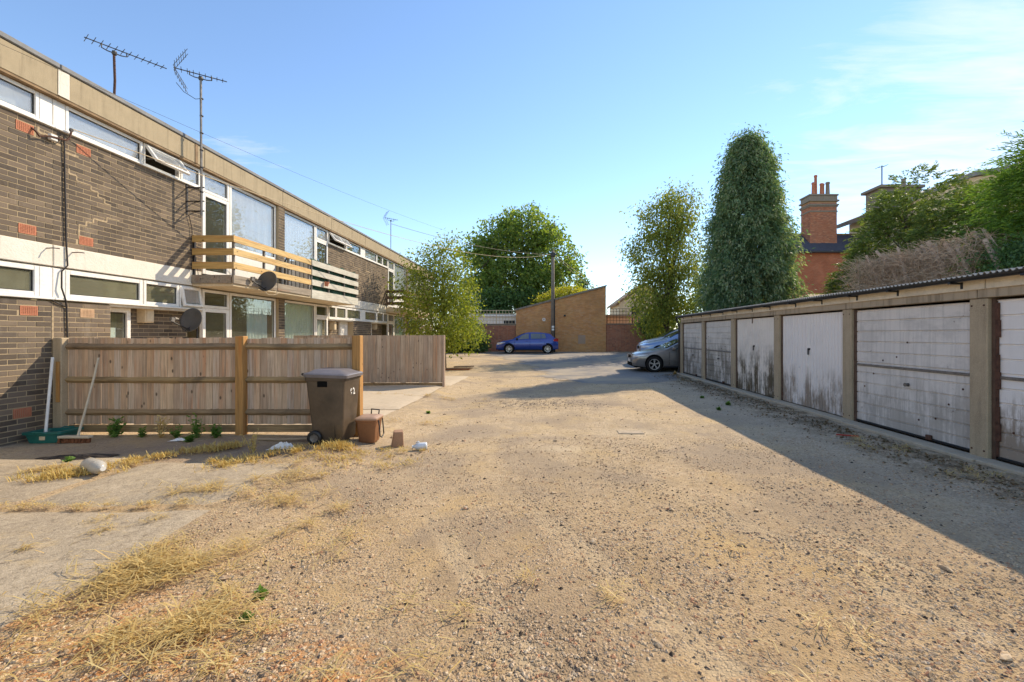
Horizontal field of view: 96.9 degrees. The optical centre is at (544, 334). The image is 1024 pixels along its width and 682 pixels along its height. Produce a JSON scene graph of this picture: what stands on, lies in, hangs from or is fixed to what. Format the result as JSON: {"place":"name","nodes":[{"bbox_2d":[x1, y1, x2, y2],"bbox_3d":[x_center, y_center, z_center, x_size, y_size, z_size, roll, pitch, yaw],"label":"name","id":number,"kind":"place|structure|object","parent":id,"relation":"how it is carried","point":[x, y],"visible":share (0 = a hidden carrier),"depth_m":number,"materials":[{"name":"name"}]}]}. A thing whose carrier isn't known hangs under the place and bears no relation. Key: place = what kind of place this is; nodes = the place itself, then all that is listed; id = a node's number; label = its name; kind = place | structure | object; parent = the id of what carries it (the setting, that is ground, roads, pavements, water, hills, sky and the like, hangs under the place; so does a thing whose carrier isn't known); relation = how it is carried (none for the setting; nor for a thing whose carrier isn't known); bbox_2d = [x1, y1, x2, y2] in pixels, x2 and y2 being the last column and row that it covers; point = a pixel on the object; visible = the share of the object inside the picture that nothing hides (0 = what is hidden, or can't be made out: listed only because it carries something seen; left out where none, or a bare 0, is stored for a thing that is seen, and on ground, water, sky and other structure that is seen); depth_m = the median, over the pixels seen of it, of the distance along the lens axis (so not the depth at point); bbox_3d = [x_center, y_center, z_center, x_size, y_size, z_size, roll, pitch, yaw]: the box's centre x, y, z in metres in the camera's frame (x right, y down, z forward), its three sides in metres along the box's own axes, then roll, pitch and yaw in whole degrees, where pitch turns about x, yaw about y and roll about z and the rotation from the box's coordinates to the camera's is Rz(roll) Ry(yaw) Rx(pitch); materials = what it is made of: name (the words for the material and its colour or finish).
{"place":"outdoors","nodes":[
{"label":"outdoors","id":0,"kind":"place"},
{"bbox_2d":[0,457,146,503],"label":"pavement","id":1,"kind":"structure","parent":0,"point":[14,491],"depth_m":4.67,"materials":[{"name":"concrete"}]},
{"bbox_2d":[35,453,119,460],"bbox_3d":[-5.678,1.473,5.458,0.988,0.061,0.340,0,0,0],"label":"plastic sheet","id":2,"kind":"object","parent":1,"relation":"on","point":[83,456],"visible":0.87,"depth_m":5.45,"materials":[{"name":"plastic"}]},
{"bbox_2d":[80,458,106,473],"bbox_3d":[-4.857,1.429,4.898,0.365,0.152,0.152,0,0,27],"label":"rock","id":3,"kind":"object","parent":1,"relation":"on","point":[93,466],"visible":0.94,"depth_m":4.84,"materials":[{"name":"stone"}]},
{"bbox_2d":[0,510,209,628],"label":"pavement","id":4,"kind":"structure","parent":0,"point":[22,573],"depth_m":3.32,"materials":[{"name":"concrete"}]},
{"bbox_2d":[33,462,291,506],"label":"pavement","id":5,"kind":"structure","parent":0,"point":[116,488],"depth_m":4.53,"materials":[{"name":"concrete"}]},
{"bbox_2d":[120,410,394,432],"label":"path","id":6,"kind":"structure","parent":0,"point":[384,412],"depth_m":7.40,"materials":[{"name":"concrete"}]},
{"bbox_2d":[363,385,442,409],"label":"path","id":7,"kind":"structure","parent":0,"point":[395,397],"depth_m":10.97,"materials":[{"name":"concrete"}]},
{"bbox_2d":[406,376,468,385],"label":"path","id":8,"kind":"structure","parent":0,"point":[450,380],"depth_m":14.92,"materials":[{"name":"concrete"}]},
{"bbox_2d":[0,352,1023,681],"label":"ground","id":9,"kind":"structure","parent":0,"point":[576,420],"depth_m":3.55,"materials":[{"name":"gravel"}]},
{"bbox_2d":[21,426,83,443],"bbox_3d":[-6.960,1.432,6.420,0.555,0.183,0.442,0,0,0],"label":"recycling box","id":10,"kind":"object","parent":9,"relation":"on","point":[40,436],"visible":0.84,"depth_m":6.28,"materials":[{"name":"green plastic"}]},
{"bbox_2d":[44,357,53,431],"bbox_3d":[-7.115,0.908,6.500,0.036,1.157,0.262,0,0,-29],"label":"pole","id":11,"kind":"object","parent":10,"relation":"in","point":[49,394],"visible":0.79,"depth_m":6.50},
{"bbox_2d":[57,358,98,443],"bbox_3d":[-6.513,0.925,6.466,0.456,1.165,0.462,0,0,0],"label":"broom","id":12,"kind":"object","parent":9,"relation":"on","point":[78,438],"visible":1,"depth_m":6.30,"materials":[{"name":"wood"}]},
{"bbox_2d":[106,416,125,437],"bbox_3d":[-6.285,1.357,6.623,0.249,0.299,0.219,0,0,0],"label":"weed","id":13,"kind":"object","parent":9,"relation":"on","point":[115,431],"visible":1,"depth_m":6.61,"materials":[{"name":"green plant"}]},
{"bbox_2d":[153,415,169,437],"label":"weed","id":14,"kind":"object","parent":9,"relation":"on","point":[160,434],"visible":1,"depth_m":6.54,"materials":[{"name":"plant"}]},
{"bbox_2d":[169,424,182,437],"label":"weed","id":15,"kind":"object","parent":9,"relation":"on","point":[176,434],"visible":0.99,"depth_m":6.51,"materials":[{"name":"green plant"}]},
{"bbox_2d":[187,412,205,437],"bbox_3d":[-5.003,1.310,6.481,0.231,0.359,0.282,0,0,0],"label":"weed","id":16,"kind":"object","parent":9,"relation":"on","point":[196,431],"visible":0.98,"depth_m":6.50,"materials":[{"name":"green plant"}]},
{"bbox_2d":[53,335,362,436],"bbox_3d":[-5.008,0.807,6.753,4.555,1.585,0.155,0,0,0],"label":"garden fence","id":17,"kind":"object","parent":9,"relation":"on","point":[241,383],"visible":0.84,"depth_m":6.79,"materials":[{"name":"brown wood"}]},
{"bbox_2d":[209,423,222,437],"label":"weed","id":18,"kind":"object","parent":9,"relation":"on","point":[215,433],"visible":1,"depth_m":6.49,"materials":[{"name":"green plant"}]},
{"bbox_2d":[6,438,429,483],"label":"dry grass","id":19,"kind":"structure","parent":9,"relation":"on","point":[70,473],"depth_m":5.44,"materials":[{"name":"plant"}]},
{"bbox_2d":[0,30,436,446],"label":"apartment block","id":20,"kind":"structure","parent":9,"relation":"on","point":[130,271],"depth_m":8.20,"materials":[{"name":"brick"}]},
{"bbox_2d":[0,74,38,118],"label":"window","id":21,"kind":"structure","parent":20,"relation":"in","point":[14,94],"depth_m":6.36,"materials":[{"name":"glass"}]},
{"bbox_2d":[0,261,38,295],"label":"window","id":22,"kind":"structure","parent":20,"relation":"in","point":[33,290],"depth_m":6.40,"materials":[{"name":"white plastic"}]},
{"bbox_2d":[30,126,73,141],"bbox_3d":[-7.239,-2.986,6.676,0.095,0.317,0.511,0,0,8],"label":"cable bracket","id":23,"kind":"object","parent":20,"relation":"attached to","point":[52,137],"visible":1,"depth_m":6.67,"materials":[{"name":"metal"}]},
{"bbox_2d":[49,136,68,337],"bbox_3d":[-7.266,-0.800,6.788,0.051,4.400,0.284,0,0,0],"label":"cable","id":24,"kind":"object","parent":20,"relation":"attached to","point":[65,267],"visible":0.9,"depth_m":6.87,"materials":[{"name":"plastic"}]},
{"bbox_2d":[65,105,142,162],"bbox_3d":[-7.368,-3.300,7.565,0.148,0.400,1.330,0,0,0],"label":"window","id":25,"kind":"structure","parent":20,"relation":"in","point":[80,122],"depth_m":7.55,"materials":[{"name":"white glass"}]},
{"bbox_2d":[65,270,142,303],"bbox_3d":[-7.332,-0.767,7.565,0.076,0.435,1.330,0,0,0],"label":"window","id":26,"kind":"structure","parent":20,"relation":"in","point":[139,283],"depth_m":7.49,"materials":[{"name":"white plastic"}]},
{"bbox_2d":[110,307,130,337],"bbox_3d":[-7.570,0.505,7.930,0.112,1.950,0.600,0,0,0],"label":"door","id":27,"kind":"structure","parent":20,"relation":"in","point":[126,312],"depth_m":8.15,"materials":[{"name":"white plastic"}]},
{"bbox_2d":[84,34,166,94],"bbox_3d":[-8.168,-4.714,8.883,0.340,1.632,1.220,0,0,38],"label":"tv aerial","id":28,"kind":"object","parent":20,"relation":"on","point":[114,53],"visible":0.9,"depth_m":8.75,"materials":[{"name":"metal"}]},
{"bbox_2d":[143,280,178,306],"bbox_3d":[-7.332,-0.767,8.650,0.076,0.435,0.800,0,0,0],"label":"window","id":29,"kind":"structure","parent":20,"relation":"in","point":[176,287],"depth_m":8.65,"materials":[{"name":"white plastic"}]},
{"bbox_2d":[143,143,190,178],"bbox_3d":[-7.218,-3.300,8.660,0.303,0.400,0.820,0,0,0],"label":"window","id":30,"kind":"structure","parent":20,"relation":"in","point":[178,162],"depth_m":8.64,"materials":[{"name":"white plastic"}]},
{"bbox_2d":[169,308,201,337],"bbox_3d":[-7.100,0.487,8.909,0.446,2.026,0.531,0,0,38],"label":"satellite dish","id":31,"kind":"object","parent":20,"relation":"attached to","point":[190,319],"visible":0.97,"depth_m":9.03,"materials":[{"name":"grey metal"}]},
{"bbox_2d":[180,161,199,186],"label":"window","id":32,"kind":"structure","parent":20,"relation":"in","point":[184,177],"depth_m":9.47,"materials":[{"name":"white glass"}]},
{"bbox_2d":[179,285,203,308],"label":"window","id":33,"kind":"structure","parent":20,"relation":"in","point":[199,302],"depth_m":9.29,"materials":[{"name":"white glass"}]},
{"bbox_2d":[173,49,226,274],"bbox_3d":[-7.077,-3.456,9.295,0.877,4.453,0.537,0,0,-44],"label":"tv aerial","id":34,"kind":"object","parent":20,"relation":"attached to","point":[201,187],"visible":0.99,"depth_m":9.20,"materials":[{"name":"metal"}]},
{"bbox_2d":[199,308,228,337],"bbox_3d":[-7.332,0.460,10.077,0.076,2.060,0.815,0,0,0],"label":"door","id":35,"kind":"structure","parent":20,"relation":"in","point":[202,328],"depth_m":9.92,"materials":[{"name":"white plastic"}]},
{"bbox_2d":[200,289,228,309],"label":"window","id":36,"kind":"structure","parent":20,"relation":"in","point":[226,295],"depth_m":10.08,"materials":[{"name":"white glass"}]},
{"bbox_2d":[201,192,228,274],"bbox_3d":[-7.332,-2.180,10.077,0.076,1.760,0.815,0,0,0],"label":"door","id":37,"kind":"structure","parent":20,"relation":"in","point":[205,195],"depth_m":10.05,"materials":[{"name":"white plastic"}]},
{"bbox_2d":[203,171,228,201],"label":"window","id":38,"kind":"structure","parent":20,"relation":"in","point":[212,187],"depth_m":10.17,"materials":[{"name":"white glass"}]},
{"bbox_2d":[230,184,275,259],"bbox_3d":[-7.357,-2.710,11.410,0.126,1.580,1.800,0,0,0],"label":"window","id":39,"kind":"structure","parent":20,"relation":"in","point":[253,218],"depth_m":11.43,"materials":[{"name":"clear glass"}]},
{"bbox_2d":[230,293,275,338],"bbox_3d":[-7.366,0.005,11.410,0.145,1.950,1.800,0,0,0],"label":"window","id":40,"kind":"structure","parent":20,"relation":"in","point":[256,305],"depth_m":11.61,"materials":[{"name":"white glass"}]},
{"bbox_2d":[250,271,276,290],"bbox_3d":[-6.339,-1.201,10.122,0.479,0.461,0.522,0,0,43],"label":"satellite dish","id":41,"kind":"object","parent":20,"relation":"attached to","point":[268,279],"visible":0.98,"depth_m":10.23,"materials":[{"name":"grey metal"}]},
{"bbox_2d":[285,210,314,260],"bbox_3d":[-7.357,-2.710,13.530,0.126,1.580,1.800,0,0,0],"label":"window","id":42,"kind":"structure","parent":20,"relation":"in","point":[299,232],"depth_m":13.70,"materials":[{"name":"clear glass"}]},
{"bbox_2d":[285,300,314,337],"bbox_3d":[-7.364,0.005,13.530,0.141,1.950,1.800,0,0,0],"label":"window","id":43,"kind":"structure","parent":20,"relation":"in","point":[299,316],"depth_m":13.66,"materials":[{"name":"clear glass"}]},
{"bbox_2d":[316,239,327,263],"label":"door","id":44,"kind":"structure","parent":20,"relation":"in","point":[317,241],"depth_m":15.19,"materials":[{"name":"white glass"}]},
{"bbox_2d":[316,225,327,243],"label":"window","id":45,"kind":"structure","parent":20,"relation":"in","point":[317,227],"depth_m":14.96,"materials":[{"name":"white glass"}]},
{"bbox_2d":[316,317,327,334],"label":"door","id":46,"kind":"structure","parent":20,"relation":"in","point":[318,319],"depth_m":15.03,"materials":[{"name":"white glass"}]},
{"bbox_2d":[328,231,351,249],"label":"window","id":47,"kind":"structure","parent":20,"relation":"in","point":[344,243],"depth_m":15.94,"materials":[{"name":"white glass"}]},
{"bbox_2d":[338,322,347,334],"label":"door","id":48,"kind":"structure","parent":20,"relation":"in","point":[342,326],"depth_m":16.95,"materials":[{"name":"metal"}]},
{"bbox_2d":[394,263,404,294],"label":"window","id":49,"kind":"structure","parent":20,"relation":"in","point":[397,268],"depth_m":22.99,"materials":[{"name":"white glass"}]},
{"bbox_2d":[394,315,404,334],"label":"window","id":50,"kind":"structure","parent":20,"relation":"in","point":[396,330],"depth_m":22.92,"materials":[{"name":"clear glass"}]},
{"bbox_2d":[240,428,259,452],"bbox_3d":[-3.716,1.356,5.748,0.199,0.297,0.195,0,0,0],"label":"weed","id":51,"kind":"object","parent":9,"relation":"on","point":[252,447],"visible":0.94,"depth_m":5.74,"materials":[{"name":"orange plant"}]},
{"bbox_2d":[253,584,268,599],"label":"weed","id":52,"kind":"object","parent":9,"relation":"on","point":[260,587],"visible":0.65,"depth_m":2.74,"materials":[{"name":"green plant"}]},
{"bbox_2d":[267,441,293,449],"bbox_3d":[-3.421,1.449,5.948,0.358,0.085,0.231,0,0,0],"label":"plastic bag","id":53,"kind":"object","parent":9,"relation":"on","point":[286,444],"visible":0.8,"depth_m":5.90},
{"bbox_2d":[258,437,306,440],"bbox_3d":[-3.665,1.472,6.384,0.774,0.060,0.047,0,0,4],"label":"wooden pole","id":54,"kind":"object","parent":9,"relation":"on","point":[282,439],"visible":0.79,"depth_m":6.37,"materials":[{"name":"wood"}]},
{"bbox_2d":[301,367,362,444],"bbox_3d":[-2.988,0.990,6.400,0.650,1.026,0.610,0,0,0],"label":"wheelie bin","id":55,"kind":"object","parent":9,"relation":"on","point":[333,396],"visible":1,"depth_m":6.15,"materials":[{"name":"brown plastic"}]},
{"bbox_2d":[293,335,444,386],"bbox_3d":[-5.030,0.810,13.060,4.341,1.580,0.160,0,0,0],"label":"garden fence","id":56,"kind":"object","parent":9,"relation":"on","point":[396,359],"visible":0.62,"depth_m":13.00,"materials":[{"name":"brown wood"}]},
{"bbox_2d":[355,408,383,442],"bbox_3d":[-2.507,1.321,6.558,0.362,0.449,0.337,0,0,0],"label":"food caddy","id":57,"kind":"object","parent":9,"relation":"on","point":[368,427],"visible":1,"depth_m":6.43,"materials":[{"name":"brown plastic"}]},
{"bbox_2d":[391,429,403,447],"bbox_3d":[-2.098,1.492,6.478,0.172,0.246,0.174,0,0,-20],"label":"plant pot","id":58,"kind":"object","parent":9,"relation":"on","point":[397,439],"visible":0.97,"depth_m":6.40,"materials":[{"name":"ceramic"}]},
{"bbox_2d":[412,441,426,449],"bbox_3d":[-1.720,1.533,6.254,0.203,0.124,0.100,0,0,-9],"label":"plastic bottle","id":59,"kind":"object","parent":9,"relation":"on","point":[417,445],"visible":0.97,"depth_m":6.22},
{"bbox_2d":[382,228,493,358],"bbox_3d":[-4.742,-1.668,20.620,5.014,6.511,4.152,0,0,0],"label":"tree","id":60,"kind":"object","parent":9,"relation":"on","point":[442,305],"visible":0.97,"depth_m":20.24,"materials":[{"name":"green plant"}]},
{"bbox_2d":[410,228,471,367],"bbox_3d":[-4.757,-1.710,21.082,2.371,6.575,2.424,0,0,-34],"label":"tree","id":61,"kind":"object","parent":9,"relation":"on","point":[442,260],"visible":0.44,"depth_m":21.00,"materials":[{"name":"green plant"}]},
{"bbox_2d":[436,320,492,352],"bbox_3d":[-6.060,0.264,32.536,4.880,3.199,2.747,0,0,0],"label":"bush","id":62,"kind":"object","parent":9,"relation":"on","point":[483,345],"visible":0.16,"depth_m":32.05,"materials":[{"name":"green plant"}]},
{"bbox_2d":[438,315,515,326],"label":"garden building","id":63,"kind":"structure","parent":9,"relation":"on","point":[505,317],"depth_m":37.00,"materials":[{"name":"white paint"}]},
{"bbox_2d":[449,324,515,351],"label":"brick wall","id":64,"kind":"structure","parent":9,"relation":"on","point":[502,332],"depth_m":34.15,"materials":[{"name":"red brick"}]},
{"bbox_2d":[447,310,514,323],"bbox_3d":[-4.811,-1.319,34.240,5.249,1.045,0.050,0,0,0],"label":"trellis","id":65,"kind":"object","parent":64,"relation":"on","point":[499,313],"visible":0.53,"depth_m":34.25,"materials":[{"name":"beige paint"}]},
{"bbox_2d":[458,279,571,314],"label":"bush","id":66,"kind":"object","parent":9,"relation":"on","point":[502,304],"visible":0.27,"depth_m":40.80,"materials":[{"name":"green plant"}]},
{"bbox_2d":[451,200,597,314],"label":"tree","id":67,"kind":"object","parent":9,"relation":"on","point":[510,231],"visible":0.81,"depth_m":43.63,"materials":[{"name":"green plant"}]},
{"bbox_2d":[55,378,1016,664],"bbox_3d":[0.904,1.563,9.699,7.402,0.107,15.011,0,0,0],"label":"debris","id":68,"kind":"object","parent":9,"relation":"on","point":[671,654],"visible":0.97,"depth_m":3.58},
{"bbox_2d":[550,250,555,351],"bbox_3d":[0.640,-2.325,33.197,0.500,7.650,0.325,0,0,0],"label":"utility pole","id":69,"kind":"object","parent":9,"relation":"on","point":[552,254],"visible":0.88,"depth_m":33.09,"materials":[{"name":"brown wood"}]},
{"bbox_2d":[1,44,533,252],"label":"overhead wire","id":70,"kind":"object","parent":69,"relation":"attached to","point":[203,133],"visible":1,"depth_m":7.65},
{"bbox_2d":[73,129,549,257],"bbox_3d":[-3.336,-4.495,20.061,0.014,2.824,27.401,0,0,16],"label":"overhead wire","id":71,"kind":"object","parent":69,"relation":"attached to","point":[253,192],"visible":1,"depth_m":9.45,"materials":[{"name":"black rubber"}]},
{"bbox_2d":[529,279,586,303],"bbox_3d":[1.702,-1.739,39.192,6.447,6.090,4.385,0,0,0],"label":"bush","id":72,"kind":"object","parent":9,"relation":"on","point":[564,290],"visible":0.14,"depth_m":38.66,"materials":[{"name":"green plant"}]},
{"bbox_2d":[515,285,606,351],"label":"brick outbuilding","id":73,"kind":"structure","parent":9,"relation":"on","point":[580,321],"depth_m":34.00,"materials":[{"name":"brown brick"}]},
{"bbox_2d":[606,324,646,351],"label":"brick wall","id":74,"kind":"structure","parent":9,"relation":"on","point":[620,338],"depth_m":34.15,"materials":[{"name":"red brick"}]},
{"bbox_2d":[607,315,638,322],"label":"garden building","id":75,"kind":"structure","parent":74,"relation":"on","point":[620,318],"depth_m":38.00,"materials":[{"name":"wood"}]},
{"bbox_2d":[606,309,644,323],"bbox_3d":[6.675,-1.385,34.240,3.920,1.156,0.050,0,0,0],"label":"trellis","id":76,"kind":"object","parent":74,"relation":"on","point":[619,317],"visible":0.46,"depth_m":34.25,"materials":[{"name":"brown wood"}]},
{"bbox_2d":[617,430,644,433],"bbox_3d":[1.410,1.608,7.400,0.420,0.034,0.240,0,0,0],"label":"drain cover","id":77,"kind":"object","parent":9,"relation":"on","point":[629,431],"visible":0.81,"depth_m":7.34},
{"bbox_2d":[631,312,675,339],"bbox_3d":[8.196,-0.306,33.292,3.506,3.652,2.345,0,0,0],"label":"bush","id":78,"kind":"object","parent":9,"relation":"on","point":[638,322],"visible":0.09,"depth_m":33.14,"materials":[{"name":"green plant"}]},
{"bbox_2d":[615,175,709,340],"bbox_3d":[8.303,-4.731,30.483,7.202,12.202,6.119,0,0,0],"label":"tree","id":79,"kind":"object","parent":9,"relation":"on","point":[668,301],"visible":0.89,"depth_m":29.84,"materials":[{"name":"green plant"}]},
{"bbox_2d":[674,265,706,328],"bbox_3d":[10.480,-1.793,28.000,4.466,6.306,3.747,0,0,-31],"label":"bush","id":80,"kind":"object","parent":9,"relation":"on","point":[692,305],"visible":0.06,"depth_m":27.95,"materials":[{"name":"green plant"}]},
{"bbox_2d":[691,122,816,312],"bbox_3d":[9.894,-4.025,22.274,5.919,12.269,5.950,0,0,0],"label":"cypress tree","id":81,"kind":"object","parent":9,"relation":"on","point":[749,223],"visible":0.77,"depth_m":21.06,"materials":[{"name":"green plant"}]},
{"bbox_2d":[759,175,876,296],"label":"brick house","id":82,"kind":"structure","parent":9,"relation":"on","point":[824,239],"depth_m":42.83,"materials":[{"name":"red brick"}]},
{"bbox_2d":[646,374,1023,509],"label":"leaf litter","id":83,"kind":"object","parent":9,"relation":"on","point":[839,429],"visible":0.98,"depth_m":6.80,"materials":[{"name":"plant"}]},
{"bbox_2d":[675,266,1023,465],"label":"garage block","id":84,"kind":"structure","parent":9,"relation":"on","point":[941,360],"depth_m":7.26,"materials":[{"name":"concrete"}]},
{"bbox_2d":[683,323,700,376],"bbox_3d":[5.637,0.560,17.198,0.097,1.980,2.189,0,0,0],"label":"garage door","id":85,"kind":"structure","parent":84,"relation":"in","point":[692,331],"depth_m":17.23,"materials":[{"name":"metal"}]},
{"bbox_2d":[706,320,730,385],"bbox_3d":[5.637,0.560,14.668,0.097,1.980,2.189,0,0,0],"label":"garage door","id":86,"kind":"structure","parent":84,"relation":"in","point":[718,333],"depth_m":14.61,"materials":[{"name":"metal"}]},
{"bbox_2d":[737,317,773,396],"bbox_3d":[5.653,0.560,12.143,0.065,1.980,2.199,0,0,0],"label":"garage door","id":87,"kind":"structure","parent":84,"relation":"in","point":[755,337],"depth_m":12.04,"materials":[{"name":"white metal"}]},
{"bbox_2d":[782,312,842,415],"bbox_3d":[5.653,0.560,9.613,0.065,1.980,2.199,0,0,0],"label":"garage door","id":88,"kind":"structure","parent":84,"relation":"in","point":[812,343],"depth_m":9.46,"materials":[{"name":"white metal"}]},
{"bbox_2d":[856,302,969,450],"bbox_3d":[5.637,0.560,7.077,0.097,1.980,2.189,0,0,0],"label":"garage door","id":89,"kind":"structure","parent":84,"relation":"in","point":[913,364],"depth_m":6.85,"materials":[{"name":"metal"}]},
{"bbox_2d":[995,298,1023,465],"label":"garage door","id":90,"kind":"structure","parent":84,"relation":"in","point":[1009,313],"depth_m":5.49,"materials":[{"name":"metal"}]},
{"bbox_2d":[677,373,1023,476],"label":"kerb","id":91,"kind":"structure","parent":9,"relation":"on","point":[967,456],"depth_m":7.07,"materials":[{"name":"concrete"}]},
{"bbox_2d":[815,213,930,294],"bbox_3d":[13.965,-1.912,19.038,3.993,6.658,3.918,0,0,0],"label":"yew tree","id":92,"kind":"object","parent":9,"relation":"on","point":[832,286],"visible":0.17,"depth_m":19.28,"materials":[{"name":"green plant"}]},
{"bbox_2d":[841,161,974,288],"bbox_3d":[13.590,-2.398,17.050,3.990,7.654,4.837,0,0,0],"label":"yew tree","id":93,"kind":"object","parent":9,"relation":"on","point":[883,214],"visible":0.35,"depth_m":16.87,"materials":[{"name":"green plant"}]},
{"bbox_2d":[832,223,1019,291],"bbox_3d":[11.444,-1.659,13.772,2.826,2.191,6.456,0,0,0],"label":"dead hedge","id":94,"kind":"object","parent":9,"relation":"on","point":[877,273],"visible":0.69,"depth_m":13.17,"materials":[{"name":"plant"}]},
{"bbox_2d":[837,165,1022,251],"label":"pale house","id":95,"kind":"structure","parent":9,"relation":"on","point":[851,223],"depth_m":40.35,"materials":[{"name":"beige paint"}]},
{"bbox_2d":[895,174,1023,281],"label":"yew tree","id":96,"kind":"object","parent":9,"relation":"on","point":[935,217],"visible":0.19,"depth_m":14.59,"materials":[{"name":"green plant"}]},
{"bbox_2d":[926,121,1023,277],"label":"conifer tree","id":97,"kind":"object","parent":9,"relation":"on","point":[1008,221],"visible":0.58,"depth_m":11.69,"materials":[{"name":"green plant"}]},
{"bbox_2d":[957,232,1023,274],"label":"bush","id":98,"kind":"object","parent":9,"relation":"on","point":[1013,259],"visible":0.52,"depth_m":10.66,"materials":[{"name":"green plant"}]},
{"bbox_2d":[999,651,1012,660],"bbox_3d":[2.305,1.603,2.256,0.107,0.024,0.054,5,-4,-34],"label":"stone","id":99,"kind":"object","parent":9,"relation":"on","point":[1005,655],"visible":1,"depth_m":2.24,"materials":[{"name":"stone"}]},
{"bbox_2d":[0,392,1023,681],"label":"dry grass","id":100,"kind":"structure","parent":0,"point":[202,618],"depth_m":2.60,"materials":[{"name":"plant"}]},
{"bbox_2d":[0,0,1023,328],"label":"sky","id":101,"kind":"structure","parent":0,"point":[440,114],"materials":[{"name":"blue"}]},
{"bbox_2d":[483,352,685,383],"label":"road","id":102,"kind":"structure","parent":0,"point":[601,367],"depth_m":21.05,"materials":[{"name":"concrete"}]},
{"bbox_2d":[496,332,557,353],"bbox_3d":[-1.188,0.576,31.700,4.305,1.502,2.090,0,0,-2],"label":"parked car","id":103,"kind":"object","parent":102,"relation":"on","point":[546,343],"visible":1,"depth_m":30.87,"materials":[{"name":"blue paint"}]},
{"bbox_2d":[627,339,677,371],"bbox_3d":[6.053,0.864,19.750,4.675,1.471,2.150,0,0,1],"label":"parked car","id":104,"kind":"object","parent":102,"relation":"on","point":[660,357],"visible":0.47,"depth_m":18.88,"materials":[{"name":"grey paint"}]},
{"bbox_2d":[637,331,677,350],"bbox_3d":[6.893,0.528,22.600,4.375,1.511,2.150,0,0,3],"label":"parked car","id":105,"kind":"object","parent":102,"relation":"on","point":[656,343],"visible":0.11,"depth_m":21.90,"materials":[{"name":"silver metal"}]},
{"bbox_2d":[638,329,677,344],"bbox_3d":[7.393,0.437,25.000,4.305,1.561,2.090,0,0,4],"label":"parked car","id":106,"kind":"object","parent":102,"relation":"on","point":[663,335],"visible":0.06,"depth_m":24.65,"materials":[{"name":"silver metal"}]},
{"bbox_2d":[607,282,658,313],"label":"house","id":107,"kind":"structure","parent":0,"point":[617,304],"depth_m":58.00,"materials":[{"name":"beige paint"}]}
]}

